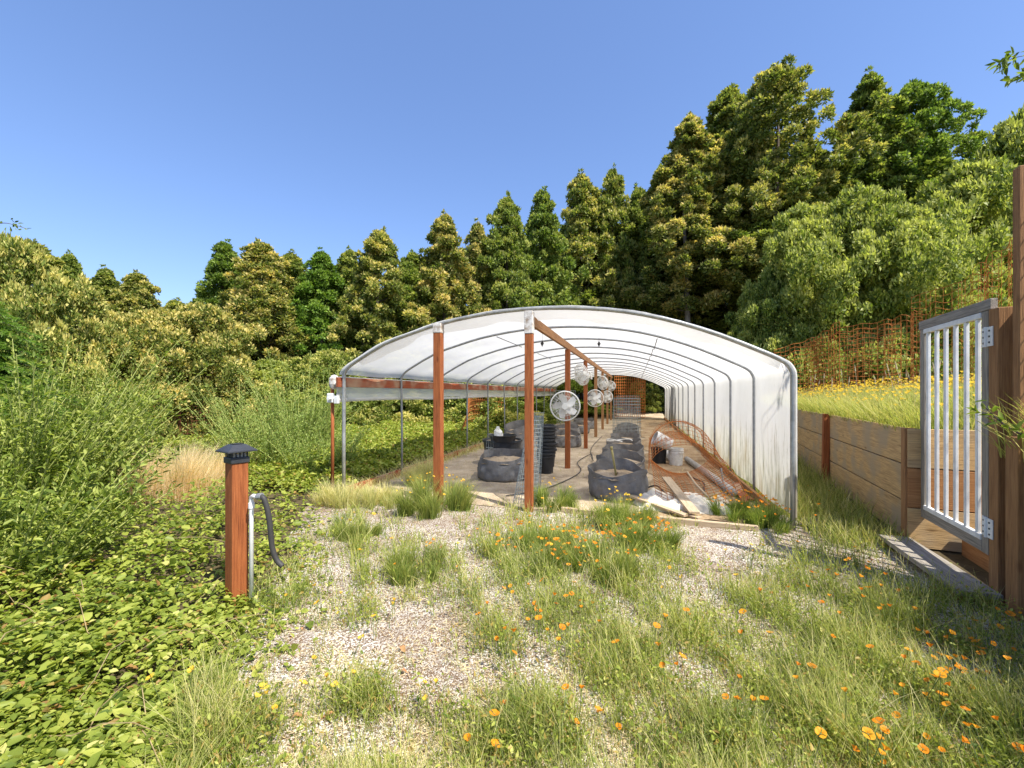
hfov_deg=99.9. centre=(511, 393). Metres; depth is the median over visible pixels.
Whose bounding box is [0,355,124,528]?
leafy shrub
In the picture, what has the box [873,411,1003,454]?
terrace
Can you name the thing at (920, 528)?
stairs
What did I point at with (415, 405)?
bushy tree
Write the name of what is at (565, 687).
poppy
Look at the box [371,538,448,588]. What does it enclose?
tussock
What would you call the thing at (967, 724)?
poppy
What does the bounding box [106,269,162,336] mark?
evergreen tree
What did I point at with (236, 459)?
lamp post
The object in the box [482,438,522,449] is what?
stock tub
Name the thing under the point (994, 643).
poppy
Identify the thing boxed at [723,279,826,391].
bushy tree
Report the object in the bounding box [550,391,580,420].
wall fan
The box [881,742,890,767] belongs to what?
poppy
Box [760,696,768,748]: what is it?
poppy
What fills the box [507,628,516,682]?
poppy
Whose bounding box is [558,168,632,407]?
evergreen tree
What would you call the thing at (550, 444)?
nursery pot
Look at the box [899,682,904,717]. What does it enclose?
poppy
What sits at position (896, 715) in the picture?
poppy
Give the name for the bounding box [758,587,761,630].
poppy
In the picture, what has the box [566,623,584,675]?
poppy
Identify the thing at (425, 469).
grass tussock
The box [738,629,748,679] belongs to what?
poppy
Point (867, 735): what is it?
poppy
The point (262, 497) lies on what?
water pipe
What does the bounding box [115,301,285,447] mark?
bushy tree
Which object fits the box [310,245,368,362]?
evergreen tree
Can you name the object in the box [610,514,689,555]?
tussock
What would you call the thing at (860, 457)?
retaining wall
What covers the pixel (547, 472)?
nursery pot
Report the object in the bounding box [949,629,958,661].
poppy
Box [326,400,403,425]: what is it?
undergrowth bush
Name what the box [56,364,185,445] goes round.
leafy shrub
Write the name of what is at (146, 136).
sky
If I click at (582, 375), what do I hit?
wall fan
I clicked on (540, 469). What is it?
wire cage
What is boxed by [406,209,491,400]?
evergreen tree
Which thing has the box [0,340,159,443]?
leafy shrub
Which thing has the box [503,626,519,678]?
poppy
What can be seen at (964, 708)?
poppy
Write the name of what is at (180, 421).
wire fence
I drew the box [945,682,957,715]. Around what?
poppy
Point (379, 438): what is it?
ground cover
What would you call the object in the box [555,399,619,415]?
undergrowth bush
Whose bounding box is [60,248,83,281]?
evergreen tree
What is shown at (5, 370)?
conifer tree
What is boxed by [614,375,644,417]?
wooden screen
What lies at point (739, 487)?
board
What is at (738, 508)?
poppy plant
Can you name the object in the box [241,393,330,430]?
undergrowth bush
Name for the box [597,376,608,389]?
wall fan
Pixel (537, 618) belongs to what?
poppy
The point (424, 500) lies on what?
tussock
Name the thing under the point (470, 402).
fence
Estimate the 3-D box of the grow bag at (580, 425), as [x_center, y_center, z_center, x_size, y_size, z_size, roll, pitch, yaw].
[2.615,1.372,17.145,0.990,0.440,0.960,0,0,16]
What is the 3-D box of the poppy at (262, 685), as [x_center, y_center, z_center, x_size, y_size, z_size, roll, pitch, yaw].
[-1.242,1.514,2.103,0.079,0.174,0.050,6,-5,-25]
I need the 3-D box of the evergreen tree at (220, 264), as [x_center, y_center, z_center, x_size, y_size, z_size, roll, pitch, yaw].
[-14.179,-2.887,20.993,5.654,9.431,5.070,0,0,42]
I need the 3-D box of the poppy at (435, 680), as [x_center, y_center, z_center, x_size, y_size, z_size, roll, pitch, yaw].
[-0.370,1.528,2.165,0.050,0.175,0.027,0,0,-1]
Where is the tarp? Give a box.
[633,488,732,514]
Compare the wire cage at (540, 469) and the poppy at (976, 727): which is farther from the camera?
the wire cage at (540, 469)
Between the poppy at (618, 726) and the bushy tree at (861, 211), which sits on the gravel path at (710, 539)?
the poppy at (618, 726)
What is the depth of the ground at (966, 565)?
4.13 m
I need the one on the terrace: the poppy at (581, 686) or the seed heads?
the seed heads
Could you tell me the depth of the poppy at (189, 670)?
2.05 m
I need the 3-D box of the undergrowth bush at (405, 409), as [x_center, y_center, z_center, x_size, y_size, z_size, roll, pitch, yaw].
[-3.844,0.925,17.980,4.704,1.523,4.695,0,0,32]
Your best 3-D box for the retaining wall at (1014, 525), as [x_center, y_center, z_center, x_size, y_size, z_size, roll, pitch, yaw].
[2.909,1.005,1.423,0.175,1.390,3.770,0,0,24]
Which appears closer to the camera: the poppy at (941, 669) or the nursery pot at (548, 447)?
the poppy at (941, 669)
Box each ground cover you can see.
[0,440,357,767]
[130,415,506,493]
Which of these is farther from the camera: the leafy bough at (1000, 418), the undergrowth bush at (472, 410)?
the undergrowth bush at (472, 410)
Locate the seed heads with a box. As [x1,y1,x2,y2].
[810,359,981,408]
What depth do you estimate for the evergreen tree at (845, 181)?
25.90 m
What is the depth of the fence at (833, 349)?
12.11 m
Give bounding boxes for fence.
[117,396,389,446]
[462,397,507,429]
[775,322,839,401]
[804,323,900,393]
[840,310,921,392]
[911,264,998,387]
[973,237,1012,376]
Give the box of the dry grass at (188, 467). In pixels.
[1,435,257,511]
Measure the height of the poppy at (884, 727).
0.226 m
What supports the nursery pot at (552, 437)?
in the nursery pot at (548, 440)
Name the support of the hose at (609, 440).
on the grow bag at (636, 441)
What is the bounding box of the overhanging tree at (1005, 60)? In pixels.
[985,46,1023,86]
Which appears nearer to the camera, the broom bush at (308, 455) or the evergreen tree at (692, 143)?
the broom bush at (308, 455)
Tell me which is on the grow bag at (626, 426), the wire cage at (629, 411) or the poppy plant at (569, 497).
the wire cage at (629, 411)
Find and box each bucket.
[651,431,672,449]
[668,447,683,465]
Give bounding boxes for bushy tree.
[0,230,126,425]
[9,278,159,422]
[76,306,238,441]
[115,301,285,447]
[160,358,330,439]
[274,347,392,424]
[317,375,456,426]
[387,379,564,428]
[608,303,701,410]
[641,382,664,412]
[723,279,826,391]
[734,199,910,389]
[777,181,981,390]
[802,202,1012,386]
[911,151,1017,343]
[966,103,1023,291]
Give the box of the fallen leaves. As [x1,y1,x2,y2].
[278,627,728,730]
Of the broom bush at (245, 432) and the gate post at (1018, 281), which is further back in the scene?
the broom bush at (245, 432)
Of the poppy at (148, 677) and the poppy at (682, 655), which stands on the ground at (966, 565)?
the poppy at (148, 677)
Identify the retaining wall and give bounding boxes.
[797,409,903,533]
[1005,436,1023,620]
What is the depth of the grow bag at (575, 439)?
12.58 m
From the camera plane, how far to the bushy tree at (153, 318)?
12.73 m
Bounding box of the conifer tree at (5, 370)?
[0,302,94,456]
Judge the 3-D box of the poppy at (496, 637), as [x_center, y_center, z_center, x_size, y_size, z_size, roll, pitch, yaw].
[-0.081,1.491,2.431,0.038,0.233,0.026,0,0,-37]
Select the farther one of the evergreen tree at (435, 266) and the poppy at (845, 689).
the evergreen tree at (435, 266)
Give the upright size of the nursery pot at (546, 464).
0.360 m
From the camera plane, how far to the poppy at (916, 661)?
2.23 m
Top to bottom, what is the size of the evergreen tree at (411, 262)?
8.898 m
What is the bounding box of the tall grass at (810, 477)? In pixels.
[679,428,925,552]
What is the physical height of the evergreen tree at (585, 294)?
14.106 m
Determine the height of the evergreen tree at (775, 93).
22.005 m
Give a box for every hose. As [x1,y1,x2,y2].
[505,436,601,495]
[606,439,632,441]
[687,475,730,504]
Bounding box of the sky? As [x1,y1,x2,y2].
[0,0,1023,381]
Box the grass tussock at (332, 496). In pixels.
[308,474,377,510]
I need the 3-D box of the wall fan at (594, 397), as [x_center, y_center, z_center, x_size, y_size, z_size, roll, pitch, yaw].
[2.973,0.180,15.419,0.624,0.624,0.410,0,0,12]
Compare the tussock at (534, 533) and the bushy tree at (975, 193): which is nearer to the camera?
the tussock at (534, 533)
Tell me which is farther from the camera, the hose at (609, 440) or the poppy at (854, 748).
the hose at (609, 440)
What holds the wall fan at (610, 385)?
attached to the greenhouse tunnel
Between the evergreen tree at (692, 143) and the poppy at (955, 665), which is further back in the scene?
the evergreen tree at (692, 143)
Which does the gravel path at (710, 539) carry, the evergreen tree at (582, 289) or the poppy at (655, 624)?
the poppy at (655, 624)
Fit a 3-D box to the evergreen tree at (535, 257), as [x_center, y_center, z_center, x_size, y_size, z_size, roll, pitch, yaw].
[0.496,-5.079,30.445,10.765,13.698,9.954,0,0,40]
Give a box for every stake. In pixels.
[610,446,616,475]
[720,468,724,490]
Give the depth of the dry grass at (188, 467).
6.54 m
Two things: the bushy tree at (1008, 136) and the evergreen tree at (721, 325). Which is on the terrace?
the bushy tree at (1008, 136)
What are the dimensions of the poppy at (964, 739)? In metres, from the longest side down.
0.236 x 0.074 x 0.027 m
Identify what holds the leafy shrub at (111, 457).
on the ground at (966, 565)
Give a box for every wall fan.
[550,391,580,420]
[574,364,591,385]
[588,390,603,406]
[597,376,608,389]
[604,391,612,402]
[608,381,615,390]
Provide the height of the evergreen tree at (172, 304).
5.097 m
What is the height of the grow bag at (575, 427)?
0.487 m
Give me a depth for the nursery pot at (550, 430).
8.39 m
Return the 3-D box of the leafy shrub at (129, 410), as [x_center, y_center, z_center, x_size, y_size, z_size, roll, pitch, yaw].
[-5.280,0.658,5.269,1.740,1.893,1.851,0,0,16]
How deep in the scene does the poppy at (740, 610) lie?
2.75 m
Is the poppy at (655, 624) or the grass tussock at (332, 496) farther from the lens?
the grass tussock at (332, 496)
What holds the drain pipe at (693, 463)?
on the soil strip
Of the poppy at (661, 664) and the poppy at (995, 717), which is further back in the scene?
the poppy at (661, 664)
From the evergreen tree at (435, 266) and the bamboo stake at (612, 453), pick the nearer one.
the bamboo stake at (612, 453)
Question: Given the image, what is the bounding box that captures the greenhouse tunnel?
[336,305,796,531]
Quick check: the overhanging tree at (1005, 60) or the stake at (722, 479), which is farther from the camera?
the stake at (722, 479)
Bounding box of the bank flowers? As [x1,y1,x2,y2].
[797,371,981,405]
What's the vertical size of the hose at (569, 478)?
0.109 m
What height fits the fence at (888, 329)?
2.052 m
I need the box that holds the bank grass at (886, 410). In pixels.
[797,374,1023,461]
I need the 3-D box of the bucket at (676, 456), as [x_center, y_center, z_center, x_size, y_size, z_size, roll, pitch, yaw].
[3.619,1.395,9.496,0.331,0.370,0.338,0,0,-1]
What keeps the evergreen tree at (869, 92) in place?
on the terrace
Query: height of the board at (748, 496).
0.028 m
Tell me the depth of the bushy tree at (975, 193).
18.34 m
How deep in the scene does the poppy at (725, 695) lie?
1.98 m
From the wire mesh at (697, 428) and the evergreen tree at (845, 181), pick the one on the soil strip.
the wire mesh at (697, 428)
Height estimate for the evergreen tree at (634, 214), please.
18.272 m
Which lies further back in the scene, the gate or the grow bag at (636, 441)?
the grow bag at (636, 441)
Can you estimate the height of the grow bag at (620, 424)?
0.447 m
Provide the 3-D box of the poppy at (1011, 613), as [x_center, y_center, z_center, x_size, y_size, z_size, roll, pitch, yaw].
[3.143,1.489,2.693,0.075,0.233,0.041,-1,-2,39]
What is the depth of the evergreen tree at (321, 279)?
19.35 m
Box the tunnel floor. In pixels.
[354,418,758,523]
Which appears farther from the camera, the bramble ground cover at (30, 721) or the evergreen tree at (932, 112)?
the evergreen tree at (932, 112)
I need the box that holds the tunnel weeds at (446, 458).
[346,421,726,500]
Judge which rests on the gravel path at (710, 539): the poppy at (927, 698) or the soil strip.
the poppy at (927, 698)
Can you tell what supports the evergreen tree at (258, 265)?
on the ground at (966, 565)
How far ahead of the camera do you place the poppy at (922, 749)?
1.69 m
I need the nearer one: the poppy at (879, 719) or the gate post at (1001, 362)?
the poppy at (879, 719)
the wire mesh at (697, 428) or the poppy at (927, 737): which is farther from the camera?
the wire mesh at (697, 428)
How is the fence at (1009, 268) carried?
on the terrace
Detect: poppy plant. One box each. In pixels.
[325,509,384,542]
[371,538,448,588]
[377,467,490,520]
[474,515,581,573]
[534,477,582,512]
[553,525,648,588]
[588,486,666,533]
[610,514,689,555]
[698,487,783,529]
[742,498,797,533]
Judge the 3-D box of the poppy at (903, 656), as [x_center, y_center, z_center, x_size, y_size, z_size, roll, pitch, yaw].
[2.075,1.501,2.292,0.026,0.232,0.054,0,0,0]
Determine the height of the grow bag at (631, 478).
0.538 m
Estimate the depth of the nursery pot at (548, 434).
8.39 m
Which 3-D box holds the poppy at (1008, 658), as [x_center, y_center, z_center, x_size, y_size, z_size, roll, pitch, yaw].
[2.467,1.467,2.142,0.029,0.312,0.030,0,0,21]
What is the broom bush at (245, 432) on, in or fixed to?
on the ground at (966, 565)
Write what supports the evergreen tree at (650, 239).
on the ground at (966, 565)
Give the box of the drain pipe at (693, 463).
[684,456,737,496]
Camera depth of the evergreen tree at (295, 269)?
20.07 m
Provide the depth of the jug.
9.29 m
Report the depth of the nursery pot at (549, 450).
8.40 m
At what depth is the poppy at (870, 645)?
2.38 m
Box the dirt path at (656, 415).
[615,406,663,418]
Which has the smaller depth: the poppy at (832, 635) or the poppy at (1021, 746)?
the poppy at (1021, 746)
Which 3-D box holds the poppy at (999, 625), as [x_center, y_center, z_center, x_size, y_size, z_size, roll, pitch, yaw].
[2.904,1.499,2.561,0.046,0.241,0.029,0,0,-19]
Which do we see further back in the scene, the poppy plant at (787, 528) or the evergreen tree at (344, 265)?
the evergreen tree at (344, 265)
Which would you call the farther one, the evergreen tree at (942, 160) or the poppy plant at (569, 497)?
the evergreen tree at (942, 160)
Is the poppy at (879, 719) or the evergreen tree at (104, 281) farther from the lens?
the evergreen tree at (104, 281)
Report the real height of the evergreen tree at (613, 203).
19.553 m
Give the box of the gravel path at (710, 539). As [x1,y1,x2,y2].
[210,496,1023,767]
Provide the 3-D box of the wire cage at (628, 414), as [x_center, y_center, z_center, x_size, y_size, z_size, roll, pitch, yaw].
[3.506,0.725,13.142,0.847,1.157,0.840,0,0,16]
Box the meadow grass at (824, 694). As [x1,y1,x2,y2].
[120,476,1023,767]
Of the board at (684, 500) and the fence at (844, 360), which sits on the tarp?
the board at (684, 500)
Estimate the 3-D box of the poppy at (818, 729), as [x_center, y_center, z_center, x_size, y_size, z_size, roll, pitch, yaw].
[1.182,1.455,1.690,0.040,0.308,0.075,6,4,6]
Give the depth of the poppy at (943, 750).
1.59 m
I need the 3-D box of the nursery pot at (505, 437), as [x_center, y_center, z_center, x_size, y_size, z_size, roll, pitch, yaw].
[-0.201,0.980,9.417,0.630,0.140,0.630,0,0,16]
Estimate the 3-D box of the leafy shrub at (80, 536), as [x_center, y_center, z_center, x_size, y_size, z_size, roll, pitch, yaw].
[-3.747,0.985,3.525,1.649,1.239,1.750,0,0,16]
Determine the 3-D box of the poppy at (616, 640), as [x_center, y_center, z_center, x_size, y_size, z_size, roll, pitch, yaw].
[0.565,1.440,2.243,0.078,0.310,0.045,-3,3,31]
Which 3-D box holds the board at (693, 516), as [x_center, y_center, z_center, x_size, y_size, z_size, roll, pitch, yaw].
[2.131,1.552,5.673,0.090,0.033,0.779,0,0,-32]
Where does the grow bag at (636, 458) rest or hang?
on the tunnel floor
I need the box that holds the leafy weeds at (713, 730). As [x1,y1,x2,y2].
[165,485,1023,767]
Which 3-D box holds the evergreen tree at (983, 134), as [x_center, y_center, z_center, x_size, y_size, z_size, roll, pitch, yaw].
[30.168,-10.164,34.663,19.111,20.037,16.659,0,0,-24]
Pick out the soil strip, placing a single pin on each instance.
(689, 452)
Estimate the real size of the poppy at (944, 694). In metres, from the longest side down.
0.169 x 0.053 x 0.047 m
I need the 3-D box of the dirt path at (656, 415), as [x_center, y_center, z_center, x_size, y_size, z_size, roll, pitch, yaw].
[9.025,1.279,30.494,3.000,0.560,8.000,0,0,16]
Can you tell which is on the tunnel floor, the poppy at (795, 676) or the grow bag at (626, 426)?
the grow bag at (626, 426)
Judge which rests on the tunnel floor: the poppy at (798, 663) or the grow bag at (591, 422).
the grow bag at (591, 422)
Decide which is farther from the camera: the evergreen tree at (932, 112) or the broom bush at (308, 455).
the evergreen tree at (932, 112)
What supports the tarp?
on the soil strip
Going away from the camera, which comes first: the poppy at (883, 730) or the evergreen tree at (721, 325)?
the poppy at (883, 730)
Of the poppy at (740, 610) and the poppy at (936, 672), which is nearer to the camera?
the poppy at (936, 672)
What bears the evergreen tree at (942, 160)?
on the terrace
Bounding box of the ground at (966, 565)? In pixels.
[0,387,988,746]
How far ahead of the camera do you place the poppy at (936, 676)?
2.11 m
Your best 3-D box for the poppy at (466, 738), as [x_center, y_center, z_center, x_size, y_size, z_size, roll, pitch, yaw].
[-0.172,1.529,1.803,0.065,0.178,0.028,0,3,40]
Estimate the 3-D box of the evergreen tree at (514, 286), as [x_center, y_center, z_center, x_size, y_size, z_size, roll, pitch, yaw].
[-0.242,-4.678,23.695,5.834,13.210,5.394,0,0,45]
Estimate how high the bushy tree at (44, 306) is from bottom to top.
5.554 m
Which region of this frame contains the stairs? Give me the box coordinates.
[907,429,988,571]
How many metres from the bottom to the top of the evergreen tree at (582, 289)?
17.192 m
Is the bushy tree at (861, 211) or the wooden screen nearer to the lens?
the bushy tree at (861, 211)
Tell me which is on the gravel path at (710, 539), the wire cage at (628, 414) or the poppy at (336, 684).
the poppy at (336, 684)
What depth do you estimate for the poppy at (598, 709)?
1.87 m
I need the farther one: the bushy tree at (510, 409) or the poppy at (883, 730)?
the bushy tree at (510, 409)
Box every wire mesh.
[648,419,728,472]
[649,431,715,467]
[650,454,746,502]
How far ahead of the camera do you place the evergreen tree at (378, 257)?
18.79 m
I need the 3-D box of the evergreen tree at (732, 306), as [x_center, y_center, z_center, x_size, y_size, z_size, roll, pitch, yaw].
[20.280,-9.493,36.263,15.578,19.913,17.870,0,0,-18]
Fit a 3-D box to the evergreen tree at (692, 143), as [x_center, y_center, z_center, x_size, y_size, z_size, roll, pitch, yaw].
[11.994,-8.723,28.765,7.596,20.642,10.312,0,0,-11]
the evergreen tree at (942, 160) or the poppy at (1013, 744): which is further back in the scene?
the evergreen tree at (942, 160)
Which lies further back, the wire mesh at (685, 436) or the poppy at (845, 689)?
the wire mesh at (685, 436)
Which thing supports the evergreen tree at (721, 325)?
on the ground at (966, 565)
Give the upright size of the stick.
0.231 m
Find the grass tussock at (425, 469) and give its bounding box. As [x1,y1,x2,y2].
[398,451,449,485]
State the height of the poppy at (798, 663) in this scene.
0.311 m
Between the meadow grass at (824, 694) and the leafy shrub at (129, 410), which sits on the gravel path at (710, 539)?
the meadow grass at (824, 694)
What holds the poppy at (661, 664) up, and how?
on the gravel path at (710, 539)
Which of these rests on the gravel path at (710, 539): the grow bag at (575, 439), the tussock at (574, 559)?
the tussock at (574, 559)
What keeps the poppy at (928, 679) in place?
on the gravel path at (710, 539)
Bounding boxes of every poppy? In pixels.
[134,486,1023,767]
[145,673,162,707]
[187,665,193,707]
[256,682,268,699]
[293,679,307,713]
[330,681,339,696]
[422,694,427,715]
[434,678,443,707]
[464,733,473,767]
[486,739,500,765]
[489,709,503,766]
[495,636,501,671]
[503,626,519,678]
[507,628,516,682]
[535,615,541,659]
[559,624,565,666]
[561,684,568,748]
[563,594,570,635]
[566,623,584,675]
[574,718,579,741]
[578,685,583,727]
[595,706,606,753]
[611,639,625,688]
[616,723,625,766]
[651,622,660,653]
[659,662,665,713]
[679,652,686,677]
[722,693,728,715]
[736,609,746,632]
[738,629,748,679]
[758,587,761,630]
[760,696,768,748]
[788,662,800,709]
[793,675,808,711]
[812,726,826,767]
[821,634,835,667]
[841,687,847,736]
[845,744,859,767]
[862,727,875,767]
[866,644,873,687]
[870,727,886,766]
[872,717,884,740]
[876,732,884,758]
[878,748,885,767]
[880,725,889,746]
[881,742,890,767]
[891,711,906,739]
[897,654,906,685]
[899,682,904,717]
[911,660,918,704]
[918,744,929,767]
[922,692,933,716]
[923,677,929,723]
[923,732,930,767]
[925,667,947,709]
[929,673,938,718]
[933,670,946,724]
[936,690,947,717]
[936,701,950,729]
[938,746,945,767]
[945,655,952,715]
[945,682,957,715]
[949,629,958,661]
[951,735,969,766]
[954,664,966,698]
[960,706,979,751]
[962,721,980,767]
[969,639,979,658]
[972,723,989,767]
[976,650,991,683]
[979,641,996,687]
[987,607,999,642]
[991,716,1013,755]
[997,623,1004,661]
[1003,655,1011,704]
[1005,610,1020,643]
[1012,742,1023,760]
[1014,744,1023,767]
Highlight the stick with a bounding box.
[686,471,709,498]
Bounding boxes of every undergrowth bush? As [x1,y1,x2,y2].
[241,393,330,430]
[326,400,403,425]
[370,401,454,420]
[450,398,520,418]
[501,396,570,423]
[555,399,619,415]
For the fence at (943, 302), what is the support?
on the terrace
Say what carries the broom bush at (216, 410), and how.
on the ground at (966, 565)
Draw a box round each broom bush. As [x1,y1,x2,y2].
[181,379,302,446]
[194,394,330,475]
[220,349,361,451]
[255,410,368,480]
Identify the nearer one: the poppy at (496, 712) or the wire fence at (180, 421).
the poppy at (496, 712)
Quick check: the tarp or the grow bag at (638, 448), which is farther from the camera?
the grow bag at (638, 448)
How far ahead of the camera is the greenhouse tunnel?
7.40 m
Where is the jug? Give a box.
[494,426,502,435]
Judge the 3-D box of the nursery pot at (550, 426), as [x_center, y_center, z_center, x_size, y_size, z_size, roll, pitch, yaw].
[0.696,0.814,8.560,0.398,0.360,0.398,-2,2,-24]
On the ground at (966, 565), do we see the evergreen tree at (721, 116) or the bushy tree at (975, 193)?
the evergreen tree at (721, 116)
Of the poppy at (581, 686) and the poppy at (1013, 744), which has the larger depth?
the poppy at (581, 686)
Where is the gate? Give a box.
[919,298,997,554]
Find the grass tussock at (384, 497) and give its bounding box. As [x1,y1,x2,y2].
[351,479,406,509]
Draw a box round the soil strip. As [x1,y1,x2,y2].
[637,420,756,523]
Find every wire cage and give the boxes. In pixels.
[513,416,542,508]
[534,412,543,486]
[555,390,575,424]
[613,398,640,436]
[617,396,639,429]
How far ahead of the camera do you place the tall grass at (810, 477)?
5.39 m
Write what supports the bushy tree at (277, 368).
on the ground at (966, 565)
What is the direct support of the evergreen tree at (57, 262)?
on the ground at (966, 565)
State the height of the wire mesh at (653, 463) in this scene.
0.428 m
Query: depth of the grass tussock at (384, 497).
6.14 m
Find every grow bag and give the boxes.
[477,448,523,481]
[504,420,524,448]
[555,430,581,447]
[556,424,580,433]
[570,421,589,433]
[573,418,593,428]
[587,457,648,501]
[596,449,644,468]
[602,443,643,456]
[606,437,641,444]
[611,433,639,438]
[612,429,638,432]
[615,425,636,429]
[617,423,638,431]
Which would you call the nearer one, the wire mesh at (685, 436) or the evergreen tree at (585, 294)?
the wire mesh at (685, 436)
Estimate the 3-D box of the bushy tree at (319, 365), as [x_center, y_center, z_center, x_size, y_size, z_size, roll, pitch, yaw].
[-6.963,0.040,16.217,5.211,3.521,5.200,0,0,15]
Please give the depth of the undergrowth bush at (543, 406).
21.82 m
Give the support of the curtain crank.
attached to the greenhouse tunnel
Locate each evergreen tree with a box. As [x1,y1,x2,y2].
[0,238,108,343]
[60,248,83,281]
[88,264,124,317]
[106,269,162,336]
[141,297,202,431]
[188,238,251,319]
[214,237,321,381]
[248,248,327,381]
[276,247,360,366]
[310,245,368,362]
[327,225,431,401]
[394,249,434,329]
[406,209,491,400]
[430,261,464,316]
[447,217,506,385]
[475,190,538,403]
[481,231,591,379]
[510,185,593,412]
[542,241,633,394]
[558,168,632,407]
[578,225,619,392]
[585,163,654,405]
[613,175,779,334]
[614,182,674,388]
[620,111,770,322]
[634,163,714,318]
[678,82,788,330]
[686,53,895,309]
[690,165,853,311]
[777,146,864,386]
[790,154,958,207]
[827,65,933,207]
[855,130,988,191]
[860,77,987,205]
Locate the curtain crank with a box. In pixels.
[327,375,338,487]
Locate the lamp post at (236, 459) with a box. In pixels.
[215,443,257,608]
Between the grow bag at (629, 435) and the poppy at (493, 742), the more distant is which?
the grow bag at (629, 435)
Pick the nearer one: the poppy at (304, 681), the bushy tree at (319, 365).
the poppy at (304, 681)
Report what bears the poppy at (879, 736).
on the gravel path at (710, 539)
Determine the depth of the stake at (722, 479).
6.86 m
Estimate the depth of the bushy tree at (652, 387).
29.09 m
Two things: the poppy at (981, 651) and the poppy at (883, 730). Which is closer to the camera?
the poppy at (883, 730)
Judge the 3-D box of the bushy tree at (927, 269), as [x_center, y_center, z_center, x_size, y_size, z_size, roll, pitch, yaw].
[14.447,-3.284,15.828,6.684,7.686,5.592,0,0,13]
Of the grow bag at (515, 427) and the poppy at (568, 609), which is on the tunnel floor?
the grow bag at (515, 427)
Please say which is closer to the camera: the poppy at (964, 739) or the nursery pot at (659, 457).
the poppy at (964, 739)
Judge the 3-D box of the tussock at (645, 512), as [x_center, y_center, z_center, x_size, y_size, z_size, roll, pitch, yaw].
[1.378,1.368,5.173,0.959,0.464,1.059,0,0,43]
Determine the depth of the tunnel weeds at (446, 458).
8.85 m
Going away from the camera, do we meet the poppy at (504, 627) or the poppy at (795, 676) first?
the poppy at (795, 676)
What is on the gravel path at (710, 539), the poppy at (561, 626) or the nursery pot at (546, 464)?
the poppy at (561, 626)
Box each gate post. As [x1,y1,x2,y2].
[901,428,916,536]
[989,306,1012,605]
[1013,165,1023,435]
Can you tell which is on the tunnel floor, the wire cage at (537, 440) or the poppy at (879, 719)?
the wire cage at (537, 440)
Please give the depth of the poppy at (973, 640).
2.55 m
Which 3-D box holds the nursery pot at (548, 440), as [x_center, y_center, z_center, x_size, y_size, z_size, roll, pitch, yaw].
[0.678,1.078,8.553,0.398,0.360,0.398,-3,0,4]
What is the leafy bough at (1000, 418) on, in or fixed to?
attached to the overhanging tree at (1005, 60)
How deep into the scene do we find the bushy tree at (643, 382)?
30.52 m
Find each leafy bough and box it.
[0,218,29,231]
[965,400,1023,439]
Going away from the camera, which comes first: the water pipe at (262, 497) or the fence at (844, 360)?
the water pipe at (262, 497)
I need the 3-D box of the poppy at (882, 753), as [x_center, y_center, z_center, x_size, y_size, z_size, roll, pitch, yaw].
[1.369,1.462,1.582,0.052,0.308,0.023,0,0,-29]
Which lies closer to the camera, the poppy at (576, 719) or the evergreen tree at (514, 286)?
the poppy at (576, 719)
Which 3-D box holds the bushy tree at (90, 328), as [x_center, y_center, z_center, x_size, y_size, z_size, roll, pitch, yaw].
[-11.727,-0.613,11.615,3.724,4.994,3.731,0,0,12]
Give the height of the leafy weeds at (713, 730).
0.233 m
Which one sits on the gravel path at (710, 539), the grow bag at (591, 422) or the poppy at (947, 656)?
the poppy at (947, 656)
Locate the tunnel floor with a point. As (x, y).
(469, 466)
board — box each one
[628,495,687,516]
[662,477,699,513]
[675,509,701,518]
[719,477,753,500]
[733,482,747,503]
[879,534,1003,604]
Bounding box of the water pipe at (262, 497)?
[248,493,284,606]
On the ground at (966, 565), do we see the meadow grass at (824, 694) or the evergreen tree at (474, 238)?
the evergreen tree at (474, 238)
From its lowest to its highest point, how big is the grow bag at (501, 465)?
0.524 m
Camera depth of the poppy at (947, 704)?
1.94 m
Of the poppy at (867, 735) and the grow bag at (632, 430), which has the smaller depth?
the poppy at (867, 735)
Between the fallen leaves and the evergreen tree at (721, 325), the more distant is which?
the evergreen tree at (721, 325)
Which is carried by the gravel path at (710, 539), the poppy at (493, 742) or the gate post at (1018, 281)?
the poppy at (493, 742)
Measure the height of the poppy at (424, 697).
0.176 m
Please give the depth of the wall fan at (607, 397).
21.80 m
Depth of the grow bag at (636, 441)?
10.88 m
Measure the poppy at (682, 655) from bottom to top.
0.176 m
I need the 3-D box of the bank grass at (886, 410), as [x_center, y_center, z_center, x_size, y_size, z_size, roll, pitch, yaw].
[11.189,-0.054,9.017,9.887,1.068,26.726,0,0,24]
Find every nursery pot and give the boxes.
[489,433,516,442]
[535,455,555,473]
[536,438,555,442]
[536,445,555,452]
[536,451,555,470]
[537,424,556,432]
[537,432,555,438]
[537,435,556,442]
[537,448,556,466]
[538,442,557,458]
[539,428,556,435]
[651,446,666,463]
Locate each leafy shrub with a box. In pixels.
[0,333,213,527]
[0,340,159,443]
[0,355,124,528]
[0,373,180,501]
[0,431,183,605]
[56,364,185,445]
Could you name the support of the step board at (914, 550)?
on the gravel path at (710, 539)
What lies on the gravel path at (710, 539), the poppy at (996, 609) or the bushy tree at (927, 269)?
the poppy at (996, 609)
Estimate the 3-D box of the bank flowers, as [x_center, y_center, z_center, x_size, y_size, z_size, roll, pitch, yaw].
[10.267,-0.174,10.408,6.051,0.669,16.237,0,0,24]

